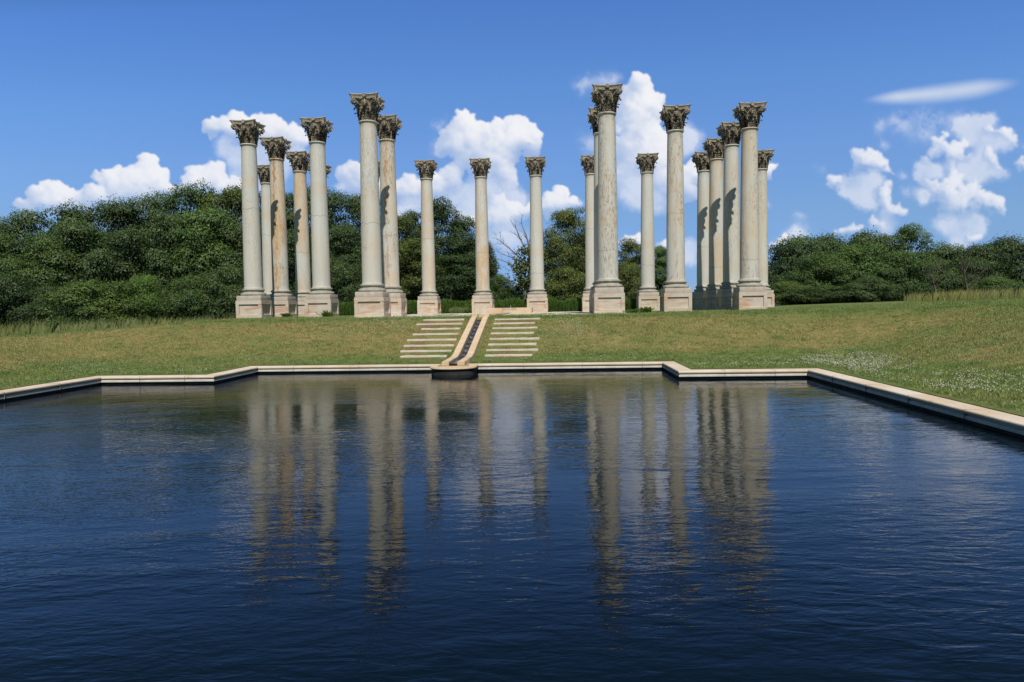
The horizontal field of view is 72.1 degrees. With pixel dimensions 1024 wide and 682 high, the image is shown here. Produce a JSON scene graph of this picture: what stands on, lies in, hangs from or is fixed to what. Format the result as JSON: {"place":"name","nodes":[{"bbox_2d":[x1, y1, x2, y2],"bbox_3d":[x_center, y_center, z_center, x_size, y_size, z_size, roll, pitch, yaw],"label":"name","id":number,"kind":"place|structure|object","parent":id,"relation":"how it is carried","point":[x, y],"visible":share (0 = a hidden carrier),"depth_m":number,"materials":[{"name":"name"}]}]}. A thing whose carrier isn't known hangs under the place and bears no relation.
{"place":"outdoors","nodes":[
{"label":"outdoors","id":0,"kind":"place"},
{"bbox_2d":[353,311,588,317],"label":"paving","id":1,"kind":"structure","parent":0,"point":[572,313],"depth_m":39.73,"materials":[{"name":"stone"}]},
{"bbox_2d":[349,92,390,317],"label":"corinthian column","id":2,"kind":"structure","parent":1,"relation":"on","point":[371,298],"depth_m":31.85,"materials":[{"name":"stone"}]},
{"bbox_2d":[376,114,406,315],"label":"corinthian column","id":3,"kind":"structure","parent":1,"relation":"on","point":[388,127],"depth_m":35.45,"materials":[{"name":"stone"}]},
{"bbox_2d":[414,159,440,313],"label":"corinthian column","id":4,"kind":"structure","parent":1,"relation":"on","point":[428,301],"depth_m":46.20,"materials":[{"name":"stone"}]},
{"bbox_2d":[469,158,493,312],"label":"corinthian column","id":5,"kind":"structure","parent":1,"relation":"on","point":[482,299],"depth_m":45.97,"materials":[{"name":"stone"}]},
{"bbox_2d":[487,306,532,313],"bbox_3d":[-0.089,-1.950,43.666,2.700,0.500,2.700,-1,3,4],"label":"stone ledge","id":6,"kind":"object","parent":1,"relation":"on","point":[510,310],"visible":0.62,"depth_m":42.36,"materials":[{"name":"stone"}]},
{"bbox_2d":[525,156,547,311],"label":"corinthian column","id":7,"kind":"structure","parent":1,"relation":"on","point":[537,299],"depth_m":45.73,"materials":[{"name":"stone"}]},
{"bbox_2d":[580,155,593,311],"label":"corinthian column","id":8,"kind":"structure","parent":1,"relation":"on","point":[587,163],"depth_m":45.50,"materials":[{"name":"stone"}]},
{"bbox_2d":[587,107,597,312],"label":"corinthian column","id":9,"kind":"structure","parent":1,"relation":"on","point":[592,118],"depth_m":34.84,"materials":[{"name":"stone"}]},
{"bbox_2d":[590,83,624,313],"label":"corinthian column","id":10,"kind":"structure","parent":1,"relation":"on","point":[608,295],"depth_m":31.14,"materials":[{"name":"stone"}]},
{"bbox_2d":[0,369,1023,681],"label":"water","id":11,"kind":"structure","parent":0,"point":[660,525],"depth_m":6.22,"materials":[{"name":"blue liquid"}]},
{"bbox_2d":[0,297,1023,415],"bbox_3d":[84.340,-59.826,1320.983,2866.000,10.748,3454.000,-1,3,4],"label":"ground","id":12,"kind":"structure","parent":0,"point":[733,349],"depth_m":25.21,"materials":[{"name":"green plant"}]},
{"bbox_2d":[0,219,20,257],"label":"tree","id":13,"kind":"object","parent":12,"relation":"on","point":[3,224],"visible":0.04,"depth_m":85.33,"materials":[{"name":"green plant"}]},
{"bbox_2d":[0,232,34,314],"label":"tree","id":14,"kind":"object","parent":12,"relation":"on","point":[5,240],"visible":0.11,"depth_m":76.16,"materials":[{"name":"green plant"}]},
{"bbox_2d":[0,207,51,265],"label":"tree","id":15,"kind":"object","parent":12,"relation":"on","point":[21,229],"visible":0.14,"depth_m":87.41,"materials":[{"name":"green plant"}]},
{"bbox_2d":[0,269,59,330],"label":"tree","id":16,"kind":"object","parent":12,"relation":"on","point":[15,292],"visible":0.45,"depth_m":63.85,"materials":[{"name":"green plant"}]},
{"bbox_2d":[6,280,77,327],"bbox_3d":[-42.967,-1.704,66.052,6.710,8.002,7.021,-1,3,-3],"label":"tree","id":17,"kind":"object","parent":12,"relation":"on","point":[42,290],"visible":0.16,"depth_m":64.42,"materials":[{"name":"green plant"}]},
{"bbox_2d":[0,231,84,318],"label":"tree","id":18,"kind":"object","parent":12,"relation":"on","point":[39,246],"visible":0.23,"depth_m":73.23,"materials":[{"name":"green plant"}]},
{"bbox_2d":[21,214,124,314],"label":"tree","id":19,"kind":"object","parent":12,"relation":"on","point":[77,234],"visible":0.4,"depth_m":74.43,"materials":[{"name":"green plant"}]},
{"bbox_2d":[28,198,117,259],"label":"tree","id":20,"kind":"object","parent":12,"relation":"on","point":[82,214],"visible":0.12,"depth_m":88.16,"materials":[{"name":"green plant"}]},
{"bbox_2d":[32,277,152,329],"bbox_3d":[-34.491,-2.219,58.325,9.029,6.145,9.617,-2,3,-28],"label":"shrub","id":21,"kind":"object","parent":12,"relation":"on","point":[104,302],"visible":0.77,"depth_m":56.77,"materials":[{"name":"green plant"}]},
{"bbox_2d":[74,193,152,255],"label":"tree","id":22,"kind":"object","parent":12,"relation":"on","point":[114,216],"visible":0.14,"depth_m":88.80,"materials":[{"name":"green plant"}]},
{"bbox_2d":[0,314,235,335],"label":"tall grass","id":23,"kind":"structure","parent":12,"relation":"on","point":[28,328],"depth_m":35.86,"materials":[{"name":"green plant"}]},
{"bbox_2d":[71,228,166,306],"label":"tree","id":24,"kind":"object","parent":12,"relation":"on","point":[120,256],"visible":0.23,"depth_m":75.55,"materials":[{"name":"green plant"}]},
{"bbox_2d":[121,272,174,322],"bbox_3d":[-32.043,-2.647,61.119,4.464,6.756,4.754,0,3,10],"label":"shrub","id":25,"kind":"object","parent":12,"relation":"on","point":[144,285],"visible":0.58,"depth_m":60.38,"materials":[{"name":"green plant"}]},
{"bbox_2d":[121,188,181,276],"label":"tree","id":26,"kind":"object","parent":12,"relation":"on","point":[154,200],"visible":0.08,"depth_m":89.89,"materials":[{"name":"green plant"}]},
{"bbox_2d":[107,208,216,301],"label":"tree","id":27,"kind":"object","parent":12,"relation":"on","point":[165,225],"visible":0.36,"depth_m":75.33,"materials":[{"name":"green plant"}]},
{"bbox_2d":[146,178,234,279],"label":"tree","id":28,"kind":"object","parent":12,"relation":"on","point":[192,197],"visible":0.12,"depth_m":91.00,"materials":[{"name":"green plant"}]},
{"bbox_2d":[150,271,233,322],"bbox_3d":[-28.820,-2.968,63.811,7.283,6.903,6.961,-2,3,-16],"label":"tree","id":29,"kind":"object","parent":12,"relation":"on","point":[177,305],"visible":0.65,"depth_m":62.20,"materials":[{"name":"green plant"}]},
{"bbox_2d":[162,204,242,297],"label":"tree","id":30,"kind":"object","parent":12,"relation":"on","point":[204,248],"visible":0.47,"depth_m":75.49,"materials":[{"name":"green plant"}]},
{"bbox_2d":[183,261,243,318],"bbox_3d":[-25.962,-3.632,64.811,7.023,7.448,7.348,0,3,18],"label":"tree","id":31,"kind":"object","parent":12,"relation":"on","point":[232,292],"visible":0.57,"depth_m":63.00,"materials":[{"name":"green plant"}]},
{"bbox_2d":[197,179,261,257],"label":"tree","id":32,"kind":"object","parent":12,"relation":"on","point":[231,199],"visible":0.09,"depth_m":89.78,"materials":[{"name":"green plant"}]},
{"bbox_2d":[208,220,291,285],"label":"tree","id":33,"kind":"object","parent":12,"relation":"on","point":[236,234],"visible":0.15,"depth_m":76.67,"materials":[{"name":"green plant"}]},
{"bbox_2d":[229,119,271,318],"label":"corinthian column","id":34,"kind":"structure","parent":12,"relation":"on","point":[253,300],"depth_m":35.91,"materials":[{"name":"stone"}]},
{"bbox_2d":[257,164,271,295],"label":"corinthian column","id":35,"kind":"structure","parent":12,"relation":"on","point":[264,174],"depth_m":46.86,"materials":[{"name":"stone"}]},
{"bbox_2d":[259,136,296,316],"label":"corinthian column","id":36,"kind":"structure","parent":12,"relation":"on","point":[284,301],"depth_m":39.50,"materials":[{"name":"stone"}]},
{"bbox_2d":[261,229,312,292],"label":"tree","id":37,"kind":"object","parent":12,"relation":"on","point":[291,250],"visible":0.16,"depth_m":77.29,"materials":[{"name":"green plant"}]},
{"bbox_2d":[285,151,310,316],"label":"corinthian column","id":38,"kind":"structure","parent":12,"relation":"on","point":[298,161],"depth_m":43.08,"materials":[{"name":"stone"}]},
{"bbox_2d":[285,183,311,270],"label":"tree","id":39,"kind":"object","parent":12,"relation":"on","point":[289,197],"visible":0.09,"depth_m":87.85,"materials":[{"name":"green plant"}]},
{"bbox_2d":[299,116,338,317],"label":"corinthian column","id":40,"kind":"structure","parent":12,"relation":"on","point":[321,297],"depth_m":35.67,"materials":[{"name":"stone"}]},
{"bbox_2d":[308,186,360,256],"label":"tree","id":41,"kind":"object","parent":12,"relation":"on","point":[331,209],"visible":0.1,"depth_m":88.43,"materials":[{"name":"green plant"}]},
{"bbox_2d":[309,224,361,288],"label":"tree","id":42,"kind":"object","parent":12,"relation":"on","point":[341,236],"visible":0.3,"depth_m":77.35,"materials":[{"name":"green plant"}]},
{"bbox_2d":[311,259,361,315],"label":"tree","id":43,"kind":"object","parent":12,"relation":"on","point":[350,284],"visible":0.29,"depth_m":66.06,"materials":[{"name":"green plant"}]},
{"bbox_2d":[339,301,353,314],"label":"hedge","id":44,"kind":"object","parent":12,"relation":"on","point":[346,308],"visible":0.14,"depth_m":49.42,"materials":[{"name":"green plant"}]},
{"bbox_2d":[328,188,379,262],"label":"tree","id":45,"kind":"object","parent":12,"relation":"on","point":[355,204],"visible":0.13,"depth_m":87.23,"materials":[{"name":"green plant"}]},
{"bbox_2d":[357,212,421,283],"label":"tree","id":46,"kind":"object","parent":12,"relation":"on","point":[400,228],"visible":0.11,"depth_m":73.67,"materials":[{"name":"green plant"}]},
{"bbox_2d":[398,209,420,268],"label":"tree","id":47,"kind":"object","parent":12,"relation":"on","point":[415,235],"visible":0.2,"depth_m":75.31,"materials":[{"name":"green plant"}]},
{"bbox_2d":[407,300,416,313],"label":"hedge","id":48,"kind":"object","parent":12,"relation":"on","point":[411,307],"visible":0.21,"depth_m":49.14,"materials":[{"name":"green plant"}]},
{"bbox_2d":[400,355,446,357],"bbox_3d":[-3.017,0.593,24.203,1.600,0.206,0.356,-1,3,4],"label":"stone step","id":49,"kind":"object","parent":12,"relation":"on","point":[406,356],"visible":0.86,"depth_m":24.05,"materials":[{"name":"stone"}]},
{"bbox_2d":[400,350,451,351],"bbox_3d":[-3.013,0.420,24.848,1.810,0.206,0.358,-1,3,4],"label":"stone step","id":50,"kind":"object","parent":12,"relation":"on","point":[425,350],"visible":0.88,"depth_m":24.68,"materials":[{"name":"stone"}]},
{"bbox_2d":[398,237,456,301],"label":"tree","id":51,"kind":"object","parent":12,"relation":"on","point":[412,247],"visible":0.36,"depth_m":69.44,"materials":[{"name":"green plant"}]},
{"bbox_2d":[403,344,453,346],"bbox_3d":[-2.994,0.228,25.489,1.830,0.206,0.358,-1,3,4],"label":"stone step","id":52,"kind":"object","parent":12,"relation":"on","point":[428,345],"visible":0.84,"depth_m":25.35,"materials":[{"name":"stone"}]},
{"bbox_2d":[407,338,456,340],"bbox_3d":[-2.956,0.018,26.128,1.850,0.205,0.359,-1,3,3],"label":"stone step","id":53,"kind":"object","parent":12,"relation":"on","point":[430,339],"visible":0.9,"depth_m":25.96,"materials":[{"name":"stone"}]},
{"bbox_2d":[401,195,464,263],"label":"tree","id":54,"kind":"object","parent":12,"relation":"on","point":[440,213],"visible":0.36,"depth_m":75.17,"materials":[{"name":"green plant"}]},
{"bbox_2d":[412,333,458,334],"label":"stone step","id":55,"kind":"object","parent":12,"relation":"on","point":[436,334],"visible":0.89,"depth_m":26.59,"materials":[{"name":"stone"}]},
{"bbox_2d":[408,253,500,313],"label":"tree","id":56,"kind":"object","parent":12,"relation":"on","point":[454,262],"visible":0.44,"depth_m":68.32,"materials":[{"name":"green plant"}]},
{"bbox_2d":[440,298,471,313],"bbox_3d":[-3.656,-2.482,49.426,4.163,1.102,1.986,-1,3,4],"label":"hedge","id":57,"kind":"object","parent":12,"relation":"on","point":[446,305],"visible":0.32,"depth_m":49.00,"materials":[{"name":"green plant"}]},
{"bbox_2d":[441,214,496,294],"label":"tree","id":58,"kind":"object","parent":12,"relation":"on","point":[466,245],"visible":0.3,"depth_m":74.09,"materials":[{"name":"green plant"}]},
{"bbox_2d":[442,313,508,364],"bbox_3d":[-1.116,-0.361,31.796,0.740,1.775,21.150,-1,3,4],"label":"water channel","id":59,"kind":"object","parent":12,"relation":"on","point":[465,351],"visible":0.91,"depth_m":25.21,"materials":[{"name":"stone"}]},
{"bbox_2d":[470,242,499,283],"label":"tree","id":60,"kind":"object","parent":12,"relation":"on","point":[493,272],"visible":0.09,"depth_m":75.37,"materials":[{"name":"green plant"}]},
{"bbox_2d":[490,272,516,300],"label":"shrub","id":61,"kind":"object","parent":12,"relation":"on","point":[496,291],"visible":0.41,"depth_m":65.64,"materials":[{"name":"green plant"}]},
{"bbox_2d":[485,354,531,356],"bbox_3d":[-0.108,0.553,24.017,1.610,0.205,0.355,-1,3,4],"label":"stone step","id":62,"kind":"object","parent":12,"relation":"on","point":[489,355],"visible":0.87,"depth_m":23.87,"materials":[{"name":"stone"}]},
{"bbox_2d":[494,298,526,307],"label":"hedge","id":63,"kind":"object","parent":12,"relation":"on","point":[513,303],"visible":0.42,"depth_m":48.67,"materials":[{"name":"green plant"}]},
{"bbox_2d":[0,361,1023,438],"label":"pool edge","id":64,"kind":"object","parent":12,"relation":"on","point":[999,421],"visible":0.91,"depth_m":18.71,"materials":[{"name":"stone"}]},
{"bbox_2d":[430,364,478,374],"bbox_3d":[-1.785,1.108,21.453,1.420,0.770,1.279,-1,3,4],"label":"basin","id":65,"kind":"object","parent":64,"relation":"attached to","point":[465,369],"visible":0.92,"depth_m":21.00,"materials":[{"name":"stone"}]},
{"bbox_2d":[486,348,537,350],"bbox_3d":[0.011,0.376,24.651,1.810,0.206,0.356,-1,3,4],"label":"stone step","id":66,"kind":"object","parent":12,"relation":"on","point":[534,349],"visible":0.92,"depth_m":24.49,"materials":[{"name":"stone"}]},
{"bbox_2d":[488,343,536,345],"bbox_3d":[0.019,0.179,25.294,1.730,0.206,0.358,-1,3,3],"label":"stone step","id":67,"kind":"object","parent":12,"relation":"on","point":[490,344],"visible":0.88,"depth_m":25.14,"materials":[{"name":"stone"}]},
{"bbox_2d":[489,337,538,339],"bbox_3d":[0.098,-0.024,25.932,1.830,0.206,0.356,-1,3,4],"label":"stone step","id":68,"kind":"object","parent":12,"relation":"on","point":[532,338],"visible":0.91,"depth_m":25.77,"materials":[{"name":"stone"}]},
{"bbox_2d":[502,284,528,300],"bbox_3d":[1.099,-3.550,64.879,4.976,4.146,4.756,-1,3,-2],"label":"shrub","id":69,"kind":"object","parent":12,"relation":"on","point":[518,295],"visible":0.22,"depth_m":64.17,"materials":[{"name":"green plant"}]},
{"bbox_2d":[490,212,544,299],"bbox_3d":[0.657,-6.448,62.466,5.073,10.100,3.466,-2,3,-15],"label":"dead tree","id":70,"kind":"object","parent":12,"relation":"on","point":[522,281],"visible":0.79,"depth_m":62.71,"materials":[{"name":"bare wood"},{"name":"bark"}]},
{"bbox_2d":[22,303,1023,401],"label":"clover flowers","id":71,"kind":"object","parent":12,"relation":"on","point":[822,355],"visible":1,"depth_m":19.67,"materials":[{"name":"white plant"}]},
{"bbox_2d":[526,266,584,311],"bbox_3d":[4.922,-4.290,64.487,6.809,5.735,7.124,-2,3,-28],"label":"tree","id":72,"kind":"object","parent":12,"relation":"on","point":[563,289],"visible":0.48,"depth_m":63.29,"materials":[{"name":"green plant"}]},
{"bbox_2d":[543,205,584,292],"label":"tree","id":73,"kind":"object","parent":12,"relation":"on","point":[567,220],"visible":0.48,"depth_m":70.17,"materials":[{"name":"green plant"}]},
{"bbox_2d":[547,295,581,311],"bbox_3d":[4.028,-2.612,48.922,4.174,1.160,2.193,-1,3,4],"label":"hedge","id":74,"kind":"object","parent":12,"relation":"on","point":[569,305],"visible":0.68,"depth_m":48.45,"materials":[{"name":"green plant"}]},
{"bbox_2d":[564,229,584,285],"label":"tree","id":75,"kind":"object","parent":12,"relation":"on","point":[577,233],"visible":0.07,"depth_m":72.19,"materials":[{"name":"green plant"}]},
{"bbox_2d":[618,260,640,298],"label":"tree","id":76,"kind":"object","parent":12,"relation":"on","point":[630,282],"visible":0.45,"depth_m":67.09,"materials":[{"name":"green plant"}]},
{"bbox_2d":[618,237,640,277],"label":"tree","id":77,"kind":"object","parent":12,"relation":"on","point":[629,246],"visible":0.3,"depth_m":72.07,"materials":[{"name":"green plant"}]},
{"bbox_2d":[625,296,635,310],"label":"hedge","id":78,"kind":"object","parent":12,"relation":"on","point":[630,302],"visible":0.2,"depth_m":48.14,"materials":[{"name":"green plant"}]},
{"bbox_2d":[635,153,659,310],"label":"corinthian column","id":79,"kind":"structure","parent":12,"relation":"on","point":[648,296],"depth_m":45.27,"materials":[{"name":"stone"}]},
{"bbox_2d":[654,245,665,295],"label":"tree","id":80,"kind":"object","parent":12,"relation":"on","point":[660,269],"visible":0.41,"depth_m":72.02,"materials":[{"name":"green plant"}]},
{"bbox_2d":[659,104,691,311],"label":"corinthian column","id":81,"kind":"structure","parent":12,"relation":"on","point":[675,294],"depth_m":34.51,"materials":[{"name":"stone"}]},
{"bbox_2d":[691,151,709,309],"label":"corinthian column","id":82,"kind":"structure","parent":12,"relation":"on","point":[700,160],"depth_m":45.05,"materials":[{"name":"stone"}]},
{"bbox_2d":[702,138,723,309],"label":"corinthian column","id":83,"kind":"structure","parent":12,"relation":"on","point":[713,147],"depth_m":41.46,"materials":[{"name":"stone"}]},
{"bbox_2d":[716,121,740,309],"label":"corinthian column","id":84,"kind":"structure","parent":12,"relation":"on","point":[730,135],"depth_m":37.89,"materials":[{"name":"stone"}]},
{"bbox_2d":[732,101,766,310],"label":"corinthian column","id":85,"kind":"structure","parent":12,"relation":"on","point":[749,291],"depth_m":34.28,"materials":[{"name":"stone"}]},
{"bbox_2d":[758,149,774,306],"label":"corinthian column","id":86,"kind":"structure","parent":12,"relation":"on","point":[764,157],"depth_m":44.76,"materials":[{"name":"stone"}]},
{"bbox_2d":[769,280,815,305],"bbox_3d":[22.912,-3.799,58.383,5.278,2.747,5.026,-1,3,9],"label":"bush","id":87,"kind":"object","parent":12,"relation":"on","point":[787,293],"visible":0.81,"depth_m":57.29,"materials":[{"name":"green plant"}]},
{"bbox_2d":[768,231,830,305],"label":"tree","id":88,"kind":"object","parent":12,"relation":"on","point":[796,247],"visible":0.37,"depth_m":70.86,"materials":[{"name":"green plant"}]},
{"bbox_2d":[768,251,850,297],"bbox_3d":[27.087,-5.048,62.292,7.589,5.847,7.125,-2,3,-24],"label":"tree","id":89,"kind":"object","parent":12,"relation":"on","point":[816,265],"visible":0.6,"depth_m":60.99,"materials":[{"name":"green plant"}]},
{"bbox_2d":[796,285,864,304],"bbox_3d":[26.061,-3.641,58.327,6.286,2.130,5.027,-1,3,-1],"label":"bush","id":90,"kind":"object","parent":12,"relation":"on","point":[834,294],"visible":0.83,"depth_m":57.30,"materials":[{"name":"green plant"}]},
{"bbox_2d":[782,229,878,302],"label":"tree","id":91,"kind":"object","parent":12,"relation":"on","point":[832,241],"visible":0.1,"depth_m":74.06,"materials":[{"name":"green plant"}]},
{"bbox_2d":[820,242,902,302],"bbox_3d":[30.782,-5.533,62.956,7.185,6.758,7.654,0,3,26],"label":"tree","id":92,"kind":"object","parent":12,"relation":"on","point":[856,259],"visible":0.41,"depth_m":61.41,"materials":[{"name":"green plant"}]},
{"bbox_2d":[824,225,917,301],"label":"tree","id":93,"kind":"object","parent":12,"relation":"on","point":[867,238],"visible":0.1,"depth_m":74.22,"materials":[{"name":"green plant"}]},
{"bbox_2d":[840,275,904,302],"bbox_3d":[29.622,-4.064,58.027,4.986,2.828,6.234,0,3,21],"label":"bush","id":94,"kind":"object","parent":12,"relation":"on","point":[871,288],"visible":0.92,"depth_m":56.84,"materials":[{"name":"green plant"}]},
{"bbox_2d":[855,248,939,301],"bbox_3d":[33.561,-5.187,61.853,7.029,5.847,7.488,1,3,36],"label":"tree","id":95,"kind":"object","parent":12,"relation":"on","point":[910,265],"visible":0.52,"depth_m":60.08,"materials":[{"name":"green plant"}]},
{"bbox_2d":[875,221,935,260],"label":"tree","id":96,"kind":"object","parent":12,"relation":"on","point":[908,235],"visible":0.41,"depth_m":74.20,"materials":[{"name":"green plant"}]},
{"bbox_2d":[918,256,951,292],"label":"bare tree","id":97,"kind":"object","parent":12,"relation":"on","point":[933,282],"visible":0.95,"depth_m":55.78,"materials":[{"name":"brown plant"}]},
{"bbox_2d":[906,255,967,294],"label":"tree","id":98,"kind":"object","parent":12,"relation":"on","point":[947,282],"visible":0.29,"depth_m":64.35,"materials":[{"name":"green plant"}]},
{"bbox_2d":[921,240,966,270],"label":"tree","id":99,"kind":"object","parent":12,"relation":"on","point":[946,253],"visible":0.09,"depth_m":73.05,"materials":[{"name":"green plant"}]},
{"bbox_2d":[957,247,992,291],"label":"bare tree","id":100,"kind":"object","parent":12,"relation":"on","point":[964,277],"visible":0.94,"depth_m":56.09,"materials":[{"name":"brown plant"}]},
{"bbox_2d":[949,254,1013,292],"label":"tree","id":101,"kind":"object","parent":12,"relation":"on","point":[977,268],"visible":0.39,"depth_m":66.21,"materials":[{"name":"green plant"}]},
{"bbox_2d":[947,238,1020,279],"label":"tree","id":102,"kind":"object","parent":12,"relation":"on","point":[986,251],"visible":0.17,"depth_m":70.88,"materials":[{"name":"green plant"}]},
{"bbox_2d":[961,274,1023,292],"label":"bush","id":103,"kind":"object","parent":12,"relation":"on","point":[992,282],"visible":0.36,"depth_m":60.48,"materials":[{"name":"green plant"}]},
{"bbox_2d":[976,232,1023,288],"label":"tree","id":104,"kind":"object","parent":12,"relation":"on","point":[1011,249],"visible":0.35,"depth_m":70.82,"materials":[{"name":"green plant"}]},
{"bbox_2d":[0,0,1023,304],"label":"sky","id":105,"kind":"structure","parent":0,"point":[86,86],"materials":[{"name":"blue"}]},
{"bbox_2d":[13,71,1023,264],"bbox_3d":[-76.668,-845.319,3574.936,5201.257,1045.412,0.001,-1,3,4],"label":"cloud","id":106,"kind":"structure","parent":0,"point":[465,136],"depth_m":3557.14,"materials":[{"name":"white"}]},
{"bbox_2d":[904,285,1023,301],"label":"tall grass","id":107,"kind":"structure","parent":0,"point":[983,294],"depth_m":40.59,"materials":[{"name":"green plant"}]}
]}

